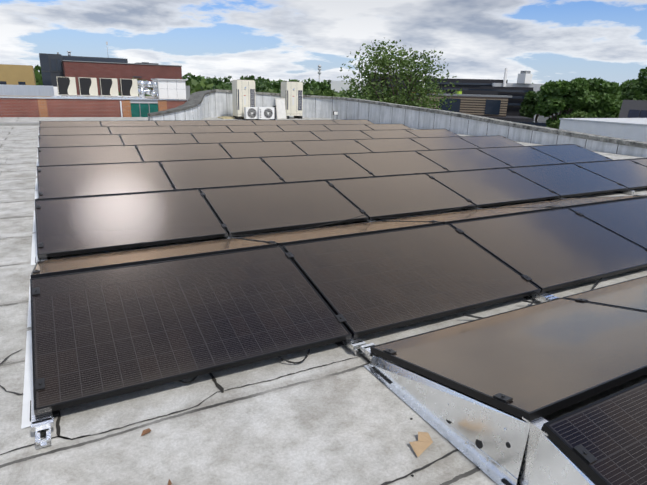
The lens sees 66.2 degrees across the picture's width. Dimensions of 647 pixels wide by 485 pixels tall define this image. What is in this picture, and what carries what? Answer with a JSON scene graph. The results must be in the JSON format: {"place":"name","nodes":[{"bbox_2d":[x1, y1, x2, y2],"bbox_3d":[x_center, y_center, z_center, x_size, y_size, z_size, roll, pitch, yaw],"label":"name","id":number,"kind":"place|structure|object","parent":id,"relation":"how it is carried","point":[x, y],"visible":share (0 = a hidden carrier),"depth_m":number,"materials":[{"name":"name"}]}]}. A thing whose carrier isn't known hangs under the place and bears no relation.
{"place":"outdoors","nodes":[
{"label":"outdoors","id":0,"kind":"place"},
{"bbox_2d":[0,122,38,125],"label":"parapet","id":1,"kind":"structure","parent":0,"point":[19,123],"depth_m":17.91,"materials":[{"name":"concrete"}]},
{"bbox_2d":[0,42,181,94],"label":"buildings","id":2,"kind":"structure","parent":0,"point":[53,66],"depth_m":79.61,"materials":[{"name":"red brick"}]},
{"bbox_2d":[0,95,187,116],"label":"brick wing","id":3,"kind":"structure","parent":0,"point":[27,106],"depth_m":23.86,"materials":[{"name":"red brick"}]},
{"bbox_2d":[56,77,76,96],"bbox_3d":[-12.230,-7.393,23.634,0.783,0.940,0.504,-8,19,-27],"label":"air conditioning unit","id":4,"kind":"object","parent":3,"relation":"on","point":[66,85],"visible":0.94,"depth_m":23.41,"materials":[{"name":"beige paint"}]},
{"bbox_2d":[78,77,97,96],"bbox_3d":[-11.412,-7.503,24.063,0.783,0.940,0.504,-8,19,-27],"label":"air conditioning unit","id":5,"kind":"object","parent":3,"relation":"on","point":[87,86],"visible":0.96,"depth_m":23.84,"materials":[{"name":"beige paint"}]},
{"bbox_2d":[0,78,189,98],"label":"roof plant","id":6,"kind":"object","parent":3,"relation":"on","point":[171,89],"visible":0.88,"depth_m":26.33,"materials":[{"name":"white paint"}]},
{"bbox_2d":[99,78,118,96],"bbox_3d":[-10.595,-7.613,24.492,0.783,0.940,0.504,-8,19,-27],"label":"air conditioning unit","id":7,"kind":"object","parent":3,"relation":"on","point":[108,86],"visible":0.92,"depth_m":24.27,"materials":[{"name":"beige paint"}]},
{"bbox_2d":[119,79,137,96],"bbox_3d":[-9.777,-7.723,24.921,0.783,0.940,0.504,-8,19,-27],"label":"air conditioning unit","id":8,"kind":"object","parent":3,"relation":"on","point":[128,87],"visible":0.96,"depth_m":24.70,"materials":[{"name":"beige paint"}]},
{"bbox_2d":[0,117,646,484],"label":"roof slab","id":9,"kind":"structure","parent":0,"point":[347,422],"depth_m":2.44,"materials":[{"name":"grey concrete"}]},
{"bbox_2d":[147,90,215,120],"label":"parapet wall","id":10,"kind":"structure","parent":9,"relation":"on","point":[199,105],"depth_m":22.72,"materials":[{"name":"grey concrete"}]},
{"bbox_2d":[0,130,458,484],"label":"roof debris and cracks","id":11,"kind":"object","parent":9,"relation":"on","point":[422,444],"visible":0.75,"depth_m":2.31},
{"bbox_2d":[217,116,243,118],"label":"insulation boards","id":12,"kind":"object","parent":9,"relation":"on","point":[228,117],"visible":0.64,"depth_m":24.90,"materials":[{"name":"beige"}]},
{"bbox_2d":[232,79,255,119],"bbox_3d":[-3.966,-7.115,24.699,0.934,1.885,0.845,-8,19,-27],"label":"outdoor hvac unit","id":13,"kind":"object","parent":9,"relation":"on","point":[243,93],"visible":0.88,"depth_m":24.34,"materials":[{"name":"beige metal"}]},
{"bbox_2d":[244,107,257,119],"bbox_3d":[-3.512,-6.321,24.333,0.700,0.610,0.312,-8,19,-27],"label":"outdoor ac unit","id":14,"kind":"object","parent":9,"relation":"on","point":[250,112],"visible":0.98,"depth_m":24.18,"materials":[{"name":"white metal"}]},
{"bbox_2d":[258,107,273,119],"bbox_3d":[-2.845,-6.348,24.464,0.800,0.620,0.312,-8,19,-27],"label":"outdoor ac unit","id":15,"kind":"object","parent":9,"relation":"on","point":[265,112],"visible":1,"depth_m":24.31,"materials":[{"name":"white metal"}]},
{"bbox_2d":[275,98,286,118],"bbox_3d":[-2.184,-6.857,25.459,0.534,1.044,0.286,-5,18,-20],"label":"leaning board","id":16,"kind":"object","parent":9,"relation":"on","point":[280,108],"visible":0.96,"depth_m":25.44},
{"bbox_2d":[281,81,302,118],"bbox_3d":[-1.698,-7.588,26.433,0.934,1.885,0.845,-8,19,-27],"label":"outdoor hvac unit","id":17,"kind":"object","parent":9,"relation":"on","point":[292,93],"visible":1,"depth_m":26.09,"materials":[{"name":"beige metal"}]},
{"bbox_2d":[21,120,646,484],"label":"solar panel mounting","id":18,"kind":"object","parent":9,"relation":"on","point":[493,444],"visible":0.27,"depth_m":2.25,"materials":[{"name":"metal"}]},
{"bbox_2d":[39,121,100,126],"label":"solar panel","id":19,"kind":"object","parent":18,"relation":"on","point":[69,123],"visible":0.46,"depth_m":15.59,"materials":[{"name":"black"}]},
{"bbox_2d":[39,127,110,134],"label":"solar panel","id":20,"kind":"object","parent":18,"relation":"on","point":[70,130],"visible":0.62,"depth_m":13.51,"materials":[{"name":"black"}]},
{"bbox_2d":[38,145,120,147],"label":"solar panel","id":21,"kind":"object","parent":18,"relation":"on","point":[82,146],"visible":0.17,"depth_m":9.67,"materials":[{"name":"black"}]},
{"bbox_2d":[38,134,123,146],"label":"solar panel","id":22,"kind":"object","parent":18,"relation":"on","point":[74,140],"visible":0.58,"depth_m":11.43,"materials":[{"name":"black"}]},
{"bbox_2d":[38,145,142,165],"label":"solar panel","id":23,"kind":"object","parent":18,"relation":"on","point":[47,156],"visible":0.69,"depth_m":9.32,"materials":[{"name":"black"}]},
{"bbox_2d":[37,161,157,166],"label":"solar panel","id":24,"kind":"object","parent":18,"relation":"on","point":[100,163],"visible":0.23,"depth_m":7.70,"materials":[{"name":"black"}]},
{"bbox_2d":[37,162,173,198],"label":"solar panel","id":25,"kind":"object","parent":18,"relation":"on","point":[78,180],"visible":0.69,"depth_m":7.17,"materials":[{"name":"black"}]},
{"bbox_2d":[35,188,196,199],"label":"solar panel","id":26,"kind":"object","parent":18,"relation":"on","point":[114,194],"visible":0.23,"depth_m":5.60,"materials":[{"name":"black"}]},
{"bbox_2d":[100,121,157,126],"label":"solar panel","id":27,"kind":"object","parent":18,"relation":"on","point":[128,123],"visible":0.48,"depth_m":16.40,"materials":[{"name":"black"}]},
{"bbox_2d":[35,189,227,257],"bbox_3d":[-2.009,-0.252,5.171,1.722,0.035,1.134,-8,33,-27],"label":"solar panel","id":28,"kind":"object","parent":18,"relation":"on","point":[68,226],"visible":1,"depth_m":5.07,"materials":[{"name":"black"}]},
{"bbox_2d":[108,126,174,133],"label":"solar panel","id":29,"kind":"object","parent":18,"relation":"on","point":[138,129],"visible":0.62,"depth_m":14.33,"materials":[{"name":"black"}]},
{"bbox_2d":[30,238,276,277],"bbox_3d":[-1.395,0.099,4.093,1.722,0.035,1.134,-8,6,-27],"label":"solar panel","id":30,"kind":"object","parent":18,"relation":"on","point":[59,266],"visible":0.88,"depth_m":3.89,"materials":[{"name":"black"}]},
{"bbox_2d":[120,133,197,144],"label":"solar panel","id":31,"kind":"object","parent":18,"relation":"on","point":[145,139],"visible":0.62,"depth_m":12.23,"materials":[{"name":"black"}]},
{"bbox_2d":[156,120,208,125],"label":"solar panel","id":32,"kind":"object","parent":18,"relation":"on","point":[183,123],"visible":0.52,"depth_m":17.23,"materials":[{"name":"black"}]},
{"bbox_2d":[136,143,230,161],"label":"solar panel","id":33,"kind":"object","parent":18,"relation":"on","point":[164,152],"visible":0.6,"depth_m":10.12,"materials":[{"name":"black"}]},
{"bbox_2d":[30,246,351,414],"bbox_3d":[-0.843,0.416,3.121,1.722,0.035,1.134,-8,33,-27],"label":"solar panel","id":34,"kind":"object","parent":18,"relation":"on","point":[99,334],"visible":1,"depth_m":2.98,"materials":[{"name":"black"}]},
{"bbox_2d":[171,125,231,132],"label":"solar panel","id":35,"kind":"object","parent":18,"relation":"on","point":[197,129],"visible":0.52,"depth_m":15.11,"materials":[{"name":"black"}]},
{"bbox_2d":[158,157,255,162],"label":"solar panel","id":36,"kind":"object","parent":18,"relation":"on","point":[207,159],"visible":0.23,"depth_m":8.45,"materials":[{"name":"black"}]},
{"bbox_2d":[160,157,283,189],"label":"solar panel","id":37,"kind":"object","parent":18,"relation":"on","point":[187,174],"visible":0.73,"depth_m":7.98,"materials":[{"name":"black"}]},
{"bbox_2d":[191,132,262,142],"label":"solar panel","id":38,"kind":"object","parent":18,"relation":"on","point":[225,137],"visible":0.5,"depth_m":13.04,"materials":[{"name":"black"}]},
{"bbox_2d":[205,120,255,124],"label":"solar panel","id":39,"kind":"object","parent":18,"relation":"on","point":[229,122],"visible":0.48,"depth_m":18.04,"materials":[{"name":"black"}]},
{"bbox_2d":[226,125,282,131],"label":"solar panel","id":40,"kind":"object","parent":18,"relation":"on","point":[254,128],"visible":0.62,"depth_m":15.93,"materials":[{"name":"black"}]},
{"bbox_2d":[197,180,322,190],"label":"solar panel","id":41,"kind":"object","parent":18,"relation":"on","point":[257,184],"visible":0.31,"depth_m":6.40,"materials":[{"name":"black"}]},
{"bbox_2d":[219,141,306,157],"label":"solar panel","id":42,"kind":"object","parent":18,"relation":"on","point":[257,149],"visible":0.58,"depth_m":10.93,"materials":[{"name":"black"}]},
{"bbox_2d":[251,120,298,124],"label":"solar panel","id":43,"kind":"object","parent":18,"relation":"on","point":[274,122],"visible":0.5,"depth_m":18.82,"materials":[{"name":"black"}]},
{"bbox_2d":[200,181,368,234],"bbox_3d":[-0.477,-0.458,5.975,1.722,0.035,1.134,-8,33,-27],"label":"solar panel","id":44,"kind":"object","parent":18,"relation":"on","point":[240,210],"visible":0.92,"depth_m":5.88,"materials":[{"name":"black"}]},
{"bbox_2d":[254,131,320,140],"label":"solar panel","id":45,"kind":"object","parent":18,"relation":"on","point":[288,136],"visible":0.6,"depth_m":13.84,"materials":[{"name":"black"}]},
{"bbox_2d":[259,153,341,157],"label":"solar panel","id":46,"kind":"object","parent":18,"relation":"on","point":[298,155],"visible":0.12,"depth_m":9.26,"materials":[{"name":"black"}]},
{"bbox_2d":[277,125,330,130],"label":"solar panel","id":47,"kind":"object","parent":18,"relation":"on","point":[303,128],"visible":0.6,"depth_m":16.73,"materials":[{"name":"black"}]},
{"bbox_2d":[293,120,336,124],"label":"solar panel","id":48,"kind":"object","parent":18,"relation":"on","point":[306,122],"visible":0.54,"depth_m":19.60,"materials":[{"name":"black"}]},
{"bbox_2d":[260,154,373,181],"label":"solar panel","id":49,"kind":"object","parent":18,"relation":"on","point":[307,168],"visible":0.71,"depth_m":8.79,"materials":[{"name":"black"}]},
{"bbox_2d":[291,139,371,154],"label":"solar panel","id":50,"kind":"object","parent":18,"relation":"on","point":[314,147],"visible":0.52,"depth_m":11.73,"materials":[{"name":"black"}]},
{"bbox_2d":[236,221,442,246],"bbox_3d":[0.136,-0.106,4.897,1.722,0.035,1.134,-8,6,-27],"label":"solar panel","id":51,"kind":"object","parent":18,"relation":"on","point":[281,239],"visible":0.73,"depth_m":4.71,"materials":[{"name":"black"}]},
{"bbox_2d":[310,130,372,139],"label":"solar panel","id":52,"kind":"object","parent":18,"relation":"on","point":[338,135],"visible":0.58,"depth_m":14.64,"materials":[{"name":"black"}]},
{"bbox_2d":[325,124,372,130],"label":"solar panel","id":53,"kind":"object","parent":18,"relation":"on","point":[335,127],"visible":0.6,"depth_m":17.57,"materials":[{"name":"black"}]},
{"bbox_2d":[334,120,373,123],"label":"solar panel","id":54,"kind":"object","parent":18,"relation":"on","point":[352,122],"visible":0.5,"depth_m":20.42,"materials":[{"name":"black"}]},
{"bbox_2d":[342,151,400,153],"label":"solar panel","id":55,"kind":"object","parent":18,"relation":"on","point":[371,152],"visible":0.17,"depth_m":10.02,"materials":[{"name":"black"}]},
{"bbox_2d":[323,173,421,180],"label":"solar panel","id":56,"kind":"object","parent":18,"relation":"on","point":[371,176],"visible":0.23,"depth_m":7.21,"materials":[{"name":"black"}]},
{"bbox_2d":[365,124,410,129],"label":"solar panel","id":57,"kind":"object","parent":18,"relation":"on","point":[387,126],"visible":0.58,"depth_m":18.33,"materials":[{"name":"black"}]},
{"bbox_2d":[360,130,417,138],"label":"solar panel","id":58,"kind":"object","parent":18,"relation":"on","point":[375,134],"visible":0.52,"depth_m":15.45,"materials":[{"name":"black"}]},
{"bbox_2d":[354,138,428,151],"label":"solar panel","id":59,"kind":"object","parent":18,"relation":"on","point":[390,144],"visible":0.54,"depth_m":12.54,"materials":[{"name":"black"}]},
{"bbox_2d":[344,151,447,175],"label":"solar panel","id":60,"kind":"object","parent":18,"relation":"on","point":[391,163],"visible":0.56,"depth_m":9.60,"materials":[{"name":"black"}]},
{"bbox_2d":[326,174,475,219],"bbox_3d":[1.055,-0.663,6.779,1.722,0.035,1.134,-8,33,-27],"label":"solar panel","id":61,"kind":"object","parent":18,"relation":"on","point":[388,196],"visible":0.88,"depth_m":6.70,"materials":[{"name":"black"}]},
{"bbox_2d":[282,224,540,337],"bbox_3d":[0.689,0.210,3.925,1.722,0.035,1.134,-8,33,-27],"label":"solar panel","id":62,"kind":"object","parent":18,"relation":"on","point":[365,284],"visible":0.94,"depth_m":3.81,"materials":[{"name":"black"}]},
{"bbox_2d":[407,129,458,136],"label":"solar panel","id":63,"kind":"object","parent":18,"relation":"on","point":[432,132],"visible":0.54,"depth_m":16.26,"materials":[{"name":"black"}]},
{"bbox_2d":[415,148,473,150],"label":"solar panel","id":64,"kind":"object","parent":18,"relation":"on","point":[444,149],"visible":0.12,"depth_m":10.91,"materials":[{"name":"black"}]},
{"bbox_2d":[410,137,479,149],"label":"solar panel","id":65,"kind":"object","parent":18,"relation":"on","point":[433,143],"visible":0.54,"depth_m":13.35,"materials":[{"name":"black"}]},
{"bbox_2d":[422,168,498,173],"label":"solar panel","id":66,"kind":"object","parent":18,"relation":"on","point":[460,170],"visible":0.27,"depth_m":8.01,"materials":[{"name":"black"}]},
{"bbox_2d":[416,148,511,170],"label":"solar panel","id":67,"kind":"object","parent":18,"relation":"on","point":[460,159],"visible":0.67,"depth_m":10.40,"materials":[{"name":"black"}]},
{"bbox_2d":[380,207,561,223],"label":"solar panel","id":68,"kind":"object","parent":18,"relation":"on","point":[463,216],"visible":0.77,"depth_m":5.54,"materials":[{"name":"black"}]},
{"bbox_2d":[459,136,523,147],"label":"solar panel","id":69,"kind":"object","parent":18,"relation":"on","point":[489,141],"visible":0.56,"depth_m":14.15,"materials":[{"name":"black"}]},
{"bbox_2d":[427,168,559,206],"bbox_3d":[2.586,-0.869,7.583,1.722,0.035,1.134,-8,33,-27],"label":"solar panel","id":70,"kind":"object","parent":18,"relation":"on","point":[487,187],"visible":0.94,"depth_m":7.51,"materials":[{"name":"black"}]},
{"bbox_2d":[370,298,646,420],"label":"solar panel","id":71,"kind":"object","parent":18,"relation":"on","point":[538,360],"visible":1,"depth_m":2.63,"materials":[{"name":"black"}]},
{"bbox_2d":[476,146,564,166],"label":"solar panel","id":72,"kind":"object","parent":18,"relation":"on","point":[521,156],"visible":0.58,"depth_m":11.21,"materials":[{"name":"black"}]},
{"bbox_2d":[503,163,568,167],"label":"solar panel","id":73,"kind":"object","parent":18,"relation":"on","point":[535,165],"visible":0.25,"depth_m":8.83,"materials":[{"name":"black"}]},
{"bbox_2d":[449,208,646,291],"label":"solar panel","id":74,"kind":"object","parent":18,"relation":"on","point":[547,250],"visible":0.88,"depth_m":4.63,"materials":[{"name":"black"}]},
{"bbox_2d":[507,163,627,197],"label":"solar panel","id":75,"kind":"object","parent":18,"relation":"on","point":[566,180],"visible":0.88,"depth_m":8.32,"materials":[{"name":"black"}]},
{"bbox_2d":[490,195,646,208],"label":"solar panel","id":76,"kind":"object","parent":18,"relation":"on","point":[569,202],"visible":0.75,"depth_m":6.36,"materials":[{"name":"black"}]},
{"bbox_2d":[529,144,612,162],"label":"solar panel","id":77,"kind":"object","parent":18,"relation":"on","point":[572,153],"visible":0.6,"depth_m":12.02,"materials":[{"name":"black"}]},
{"bbox_2d":[541,380,646,484],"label":"solar panel","id":78,"kind":"object","parent":18,"relation":"on","point":[609,433],"visible":1,"depth_m":1.88,"materials":[{"name":"black"}]},
{"bbox_2d":[569,159,624,163],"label":"solar panel","id":79,"kind":"object","parent":18,"relation":"on","point":[596,161],"visible":0.19,"depth_m":9.62,"materials":[{"name":"black"}]},
{"bbox_2d":[563,276,646,311],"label":"solar panel","id":80,"kind":"object","parent":18,"relation":"on","point":[630,294],"visible":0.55,"depth_m":3.71,"materials":[{"name":"black"}]},
{"bbox_2d":[568,197,646,248],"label":"solar panel","id":81,"kind":"object","parent":18,"relation":"on","point":[626,219],"visible":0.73,"depth_m":5.51,"materials":[{"name":"black"}]},
{"bbox_2d":[573,160,646,189],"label":"solar panel","id":82,"kind":"object","parent":18,"relation":"on","point":[629,174],"visible":0.85,"depth_m":9.14,"materials":[{"name":"black"}]},
{"bbox_2d":[630,158,646,166],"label":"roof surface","id":83,"kind":"object","parent":18,"relation":"on","point":[642,162],"visible":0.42,"depth_m":10.02,"materials":[{"name":"grey concrete"}]},
{"bbox_2d":[179,194,646,383],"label":"string cables","id":84,"kind":"object","parent":9,"relation":"on","point":[531,302],"visible":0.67,"depth_m":3.99,"materials":[{"name":"black plastic"}]},
{"bbox_2d":[213,89,646,157],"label":"parapet wall","id":85,"kind":"structure","parent":9,"relation":"on","point":[315,106],"depth_m":20.77,"materials":[{"name":"concrete"}]},
{"bbox_2d":[0,0,646,85],"label":"sky","id":86,"kind":"structure","parent":0,"point":[554,40],"materials":[{"name":"white"}]},
{"label":"ground","id":87,"kind":"structure","parent":0,"visible":0},
{"bbox_2d":[118,76,408,104],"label":"treeline","id":88,"kind":"object","parent":87,"relation":"on","point":[195,85],"depth_m":57.75,"materials":[{"name":"green plant"}]},
{"bbox_2d":[34,65,532,94],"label":"treeline","id":89,"kind":"object","parent":87,"relation":"on","point":[267,84],"visible":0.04,"depth_m":220.03,"materials":[{"name":"green plant"}]},
{"bbox_2d":[318,65,359,81],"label":"poles and masts","id":90,"kind":"object","parent":87,"relation":"on","point":[319,69],"visible":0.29,"depth_m":376.59,"materials":[{"name":"grey metal"}]},
{"bbox_2d":[337,39,461,111],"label":"acacia tree","id":91,"kind":"object","parent":87,"relation":"on","point":[380,63],"visible":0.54,"depth_m":41.74,"materials":[{"name":"green plant"}]},
{"bbox_2d":[331,68,646,141],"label":"buildings","id":92,"kind":"structure","parent":87,"relation":"on","point":[503,99],"depth_m":101.59,"materials":[{"name":"grey concrete"}]},
{"bbox_2d":[519,90,541,120],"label":"tree","id":93,"kind":"object","parent":87,"relation":"on","point":[529,103],"visible":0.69,"depth_m":106.00,"materials":[{"name":"green plant"}]},
{"bbox_2d":[535,77,590,126],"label":"tree","id":94,"kind":"object","parent":87,"relation":"on","point":[560,96],"visible":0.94,"depth_m":68.24,"materials":[{"name":"green plant"}]},
{"bbox_2d":[549,111,591,128],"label":"tree","id":95,"kind":"object","parent":87,"relation":"on","point":[555,124],"visible":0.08,"depth_m":51.55,"materials":[{"name":"green plant"}]},
{"bbox_2d":[561,104,589,113],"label":"tree","id":96,"kind":"object","parent":87,"relation":"on","point":[575,110],"visible":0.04,"depth_m":78.36,"materials":[{"name":"green plant"}]},
{"bbox_2d":[578,77,622,117],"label":"tree","id":97,"kind":"object","parent":87,"relation":"on","point":[604,102],"visible":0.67,"depth_m":68.42,"materials":[{"name":"green plant"}]},
{"bbox_2d":[618,78,645,98],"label":"tree","id":98,"kind":"object","parent":87,"relation":"on","point":[628,81],"visible":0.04,"depth_m":92.11,"materials":[{"name":"green plant"}]},
{"bbox_2d":[618,100,646,117],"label":"building","id":99,"kind":"structure","parent":87,"relation":"on","point":[633,109],"depth_m":55.47,"materials":[{"name":"brick"}]},
{"bbox_2d":[621,67,646,99],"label":"tree","id":100,"kind":"object","parent":87,"relation":"on","point":[632,91],"visible":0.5,"depth_m":77.60,"materials":[{"name":"green plant"}]}
]}

